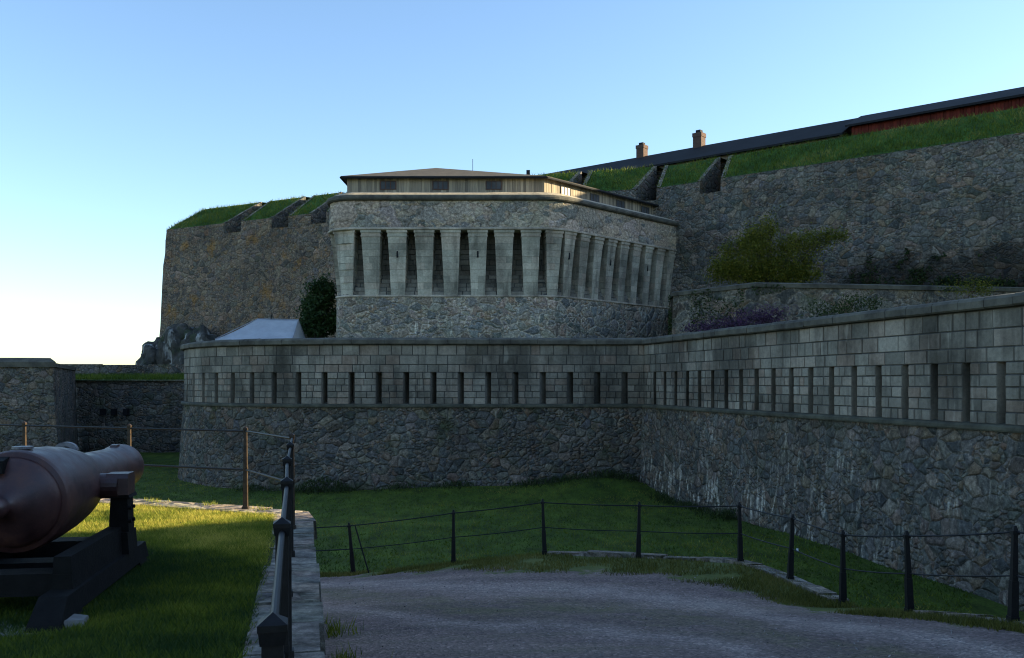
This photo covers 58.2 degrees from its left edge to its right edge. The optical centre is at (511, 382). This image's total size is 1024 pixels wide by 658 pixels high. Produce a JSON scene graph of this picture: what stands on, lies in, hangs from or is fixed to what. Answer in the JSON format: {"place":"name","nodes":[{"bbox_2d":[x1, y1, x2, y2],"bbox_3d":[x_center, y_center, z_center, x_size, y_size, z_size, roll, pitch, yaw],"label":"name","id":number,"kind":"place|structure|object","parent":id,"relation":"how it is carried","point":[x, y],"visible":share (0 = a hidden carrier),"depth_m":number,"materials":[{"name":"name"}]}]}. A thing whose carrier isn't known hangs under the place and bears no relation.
{"place":"outdoors","nodes":[
{"label":"outdoors","id":0,"kind":"place"},
{"bbox_2d":[0,501,277,657],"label":"terrace lawn","id":1,"kind":"structure","parent":0,"point":[173,591],"depth_m":6.33,"materials":[{"name":"plant"}]},
{"bbox_2d":[0,621,27,636],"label":"footing stone","id":2,"kind":"object","parent":1,"relation":"on","point":[11,630],"depth_m":5.44,"materials":[{"name":"concrete"}]},
{"bbox_2d":[0,442,148,632],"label":"cannon","id":3,"kind":"object","parent":1,"relation":"on","point":[50,496],"visible":1,"depth_m":6.05,"materials":[{"name":"paint"}]},
{"bbox_2d":[64,614,88,627],"bbox_3d":[-2.660,1.508,5.588,0.184,0.185,0.265,0,0,-14],"label":"footing stone","id":4,"kind":"object","parent":1,"relation":"on","point":[75,618],"visible":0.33,"depth_m":5.54,"materials":[{"name":"stone"}]},
{"bbox_2d":[0,0,1023,364],"label":"sky","id":5,"kind":"structure","parent":0,"point":[121,121],"materials":[{"name":"blue"}]},
{"bbox_2d":[83,452,1023,620],"bbox_3d":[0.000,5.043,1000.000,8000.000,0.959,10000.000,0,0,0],"label":"ground","id":6,"kind":"structure","parent":0,"point":[980,605],"depth_m":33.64,"materials":[{"name":"green plant"}]},
{"bbox_2d":[0,358,77,451],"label":"block wall","id":7,"kind":"structure","parent":6,"relation":"on","point":[37,391],"depth_m":54.87,"materials":[{"name":"stone"}]},
{"bbox_2d":[76,380,183,452],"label":"sunken wall","id":8,"kind":"structure","parent":6,"relation":"on","point":[125,403],"depth_m":70.28,"materials":[{"name":"grey stone"}]},
{"bbox_2d":[77,376,166,380],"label":"grass strip","id":9,"kind":"object","parent":8,"relation":"on","point":[135,380],"depth_m":70.15,"materials":[{"name":"green plant"}]},
{"bbox_2d":[63,364,183,374],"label":"ruined wall","id":10,"kind":"structure","parent":9,"relation":"on","point":[128,369],"depth_m":77.51,"materials":[{"name":"grey stone"}]},
{"bbox_2d":[75,372,183,379],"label":"grass","id":11,"kind":"structure","parent":9,"relation":"on","point":[137,376],"depth_m":72.17,"materials":[{"name":"green plant"}]},
{"bbox_2d":[135,323,217,364],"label":"rock outcrop","id":12,"kind":"object","parent":6,"relation":"on","point":[164,348],"visible":0.21,"depth_m":84.78,"materials":[{"name":"grey stone"}]},
{"bbox_2d":[99,498,325,657],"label":"terrace wall","id":13,"kind":"structure","parent":6,"relation":"on","point":[308,637],"depth_m":6.55,"materials":[{"name":"grey stone"}]},
{"bbox_2d":[0,421,295,657],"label":"iron railing","id":14,"kind":"object","parent":13,"relation":"on","point":[274,629],"visible":0.92,"depth_m":3.86,"materials":[{"name":"black metal"}]},
{"bbox_2d":[144,497,269,510],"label":"coping weeds","id":15,"kind":"object","parent":13,"relation":"on","point":[204,503],"visible":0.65,"depth_m":10.97,"materials":[{"name":"green plant"}]},
{"bbox_2d":[178,338,643,491],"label":"loopholed wall","id":16,"kind":"structure","parent":6,"relation":"on","point":[365,413],"depth_m":45.00,"materials":[{"name":"stone"}]},
{"bbox_2d":[227,467,737,521],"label":"foot weeds","id":17,"kind":"object","parent":6,"relation":"on","point":[726,515],"visible":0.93,"depth_m":44.05,"materials":[{"name":"green plant"}]},
{"bbox_2d":[640,291,1023,611],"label":"loopholed wall","id":18,"kind":"structure","parent":6,"relation":"on","point":[895,421],"depth_m":27.88,"materials":[{"name":"stone"}]},
{"bbox_2d":[320,555,1023,657],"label":"gravel yard","id":19,"kind":"structure","parent":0,"point":[544,605],"depth_m":10.36,"materials":[{"name":"grey gravel"}]},
{"bbox_2d":[324,612,394,657],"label":"weeds","id":20,"kind":"object","parent":19,"relation":"on","point":[331,629],"visible":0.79,"depth_m":9.72,"materials":[{"name":"green plant"}]},
{"bbox_2d":[316,499,1023,621],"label":"iron post fence","id":21,"kind":"object","parent":19,"relation":"on","point":[1013,595],"visible":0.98,"depth_m":13.16,"materials":[{"name":"black metal"}]},
{"bbox_2d":[320,551,1023,632],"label":"verge grass","id":22,"kind":"structure","parent":19,"relation":"on","point":[821,602],"depth_m":14.31,"materials":[{"name":"green plant"}]},
{"bbox_2d":[323,567,1023,657],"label":"pebbles","id":23,"kind":"object","parent":19,"relation":"on","point":[664,628],"visible":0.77,"depth_m":10.24,"materials":[{"name":"stone"}]},
{"bbox_2d":[913,610,1023,623],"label":"stone edging","id":24,"kind":"object","parent":19,"relation":"on","point":[949,613],"visible":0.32,"depth_m":10.23,"materials":[{"name":"grey stone"}]},
{"label":"fortress ground","id":25,"kind":"structure","parent":0,"visible":0},
{"bbox_2d":[159,191,346,337],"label":"bastion wall","id":26,"kind":"structure","parent":25,"relation":"on","point":[256,260],"depth_m":85.13,"materials":[{"name":"stone"},{"name":"grass"}]},
{"bbox_2d":[552,118,856,173],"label":"long barracks","id":27,"kind":"structure","parent":25,"relation":"on","point":[700,149],"depth_m":77.20,"materials":[{"name":"metal"}]},
{"bbox_2d":[845,87,1023,134],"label":"red timber barracks","id":28,"kind":"structure","parent":25,"relation":"on","point":[1013,98],"depth_m":66.12,"materials":[{"name":"red wood"}]},
{"label":"terreplein","id":29,"kind":"structure","parent":0,"visible":0},
{"bbox_2d":[215,315,304,339],"bbox_3d":[-16.550,-3.037,61.001,5.029,2.974,4.045,0,0,0],"label":"white tent","id":30,"kind":"object","parent":29,"relation":"on","point":[262,328],"visible":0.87,"depth_m":60.08,"materials":[{"name":"fabric"}]},
{"bbox_2d":[290,271,336,337],"bbox_3d":[-13.378,-4.675,64.074,4.184,6.451,3.502,0,0,0],"label":"dark tree","id":31,"kind":"object","parent":29,"relation":"on","point":[315,320],"visible":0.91,"depth_m":63.34,"materials":[{"name":"green plant"}]},
{"bbox_2d":[326,192,678,337],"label":"round cornered tower","id":32,"kind":"structure","parent":29,"relation":"on","point":[480,265],"depth_m":59.97,"materials":[{"name":"stone"}]},
{"bbox_2d":[340,159,658,214],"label":"timber roof house","id":33,"kind":"structure","parent":32,"relation":"on","point":[437,180],"depth_m":61.24,"materials":[{"name":"brown wood"}]},
{"bbox_2d":[380,181,395,189],"bbox_3d":[-8.239,-13.160,61.200,1.084,0.600,0.040,0,0,0],"label":"window","id":34,"kind":"structure","parent":33,"relation":"in","point":[384,185],"depth_m":61.20,"materials":[{"name":"grey glass"}]},
{"bbox_2d":[432,181,448,189],"bbox_3d":[-4.758,-13.160,61.200,1.069,0.600,0.040,0,0,0],"label":"window","id":35,"kind":"structure","parent":33,"relation":"in","point":[436,185],"depth_m":61.20,"materials":[{"name":"grey glass"}]},
{"bbox_2d":[486,181,501,189],"bbox_3d":[-1.221,-13.160,61.200,1.058,0.600,0.040,0,0,0],"label":"window","id":36,"kind":"structure","parent":33,"relation":"in","point":[490,185],"depth_m":61.20,"materials":[{"name":"grey glass"}]},
{"bbox_2d":[561,186,570,195],"bbox_3d":[3.690,-13.100,62.857,0.730,0.600,0.814,0,0,0],"label":"window","id":37,"kind":"structure","parent":33,"relation":"in","point":[564,190],"depth_m":62.85,"materials":[{"name":"white glass"}]},
{"bbox_2d":[590,193,599,202],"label":"window","id":38,"kind":"structure","parent":33,"relation":"in","point":[593,197],"depth_m":65.26,"materials":[{"name":"grey glass"}]},
{"bbox_2d":[616,199,624,207],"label":"window","id":39,"kind":"structure","parent":33,"relation":"in","point":[619,203],"depth_m":67.53,"materials":[{"name":"grey glass"}]},
{"bbox_2d":[641,206,648,213],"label":"window","id":40,"kind":"structure","parent":33,"relation":"in","point":[644,209],"depth_m":69.81,"materials":[{"name":"grey glass"}]},
{"bbox_2d":[680,302,789,332],"bbox_3d":[11.522,-2.850,47.235,5.682,2.655,3.455,0,0,0],"label":"purple flowering shrub","id":41,"kind":"object","parent":29,"relation":"on","point":[760,318],"visible":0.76,"depth_m":46.87,"materials":[{"name":"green plant"}]},
{"bbox_2d":[530,104,1023,334],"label":"curtain wall","id":42,"kind":"structure","parent":29,"relation":"on","point":[949,193],"depth_m":60.70,"materials":[{"name":"stone"},{"name":"grass"}]},
{"bbox_2d":[844,246,1023,286],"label":"creeper","id":43,"kind":"object","parent":42,"relation":"attached to","point":[947,281],"visible":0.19,"depth_m":57.88,"materials":[{"name":"green plant"}]},
{"bbox_2d":[796,290,894,317],"bbox_3d":[16.442,-3.111,45.987,4.686,3.149,2.382,0,0,0],"label":"green shrub","id":44,"kind":"object","parent":29,"relation":"on","point":[839,310],"visible":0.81,"depth_m":45.76,"materials":[{"name":"green plant"}]},
{"bbox_2d":[671,282,1023,334],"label":"garden terrace wall","id":45,"kind":"structure","parent":29,"relation":"on","point":[791,295],"depth_m":51.46,"materials":[{"name":"stone"}]},
{"bbox_2d":[667,284,956,334],"bbox_3d":[18.999,-3.442,51.969,20.460,4.052,6.088,0,0,12],"label":"ivy","id":46,"kind":"object","parent":45,"relation":"attached to","point":[698,314],"visible":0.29,"depth_m":52.76,"materials":[{"name":"green plant"}]},
{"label":"yard bank","id":47,"kind":"structure","parent":0,"visible":0},
{"bbox_2d":[547,550,849,602],"bbox_3d":[3.088,3.203,15.284,1.622,0.531,6.048,0,0,-41],"label":"stone edging","id":48,"kind":"object","parent":47,"relation":"on","point":[805,585],"visible":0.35,"depth_m":15.52,"materials":[{"name":"grey stone"}]},
{"label":"planted terrace","id":49,"kind":"structure","parent":0,"visible":0},
{"bbox_2d":[700,206,851,286],"bbox_3d":[16.365,-8.036,57.058,9.640,5.771,4.368,0,0,0],"label":"yellow green bush","id":50,"kind":"object","parent":49,"relation":"on","point":[737,270],"visible":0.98,"depth_m":56.56,"materials":[{"name":"green plant"}]},
{"bbox_2d":[932,266,1004,299],"bbox_3d":[24.917,-5.217,49.922,3.671,2.218,2.278,0,0,-9],"label":"wall top shrub","id":51,"kind":"object","parent":49,"relation":"on","point":[979,282],"visible":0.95,"depth_m":49.86,"materials":[{"name":"green plant"}]}
]}

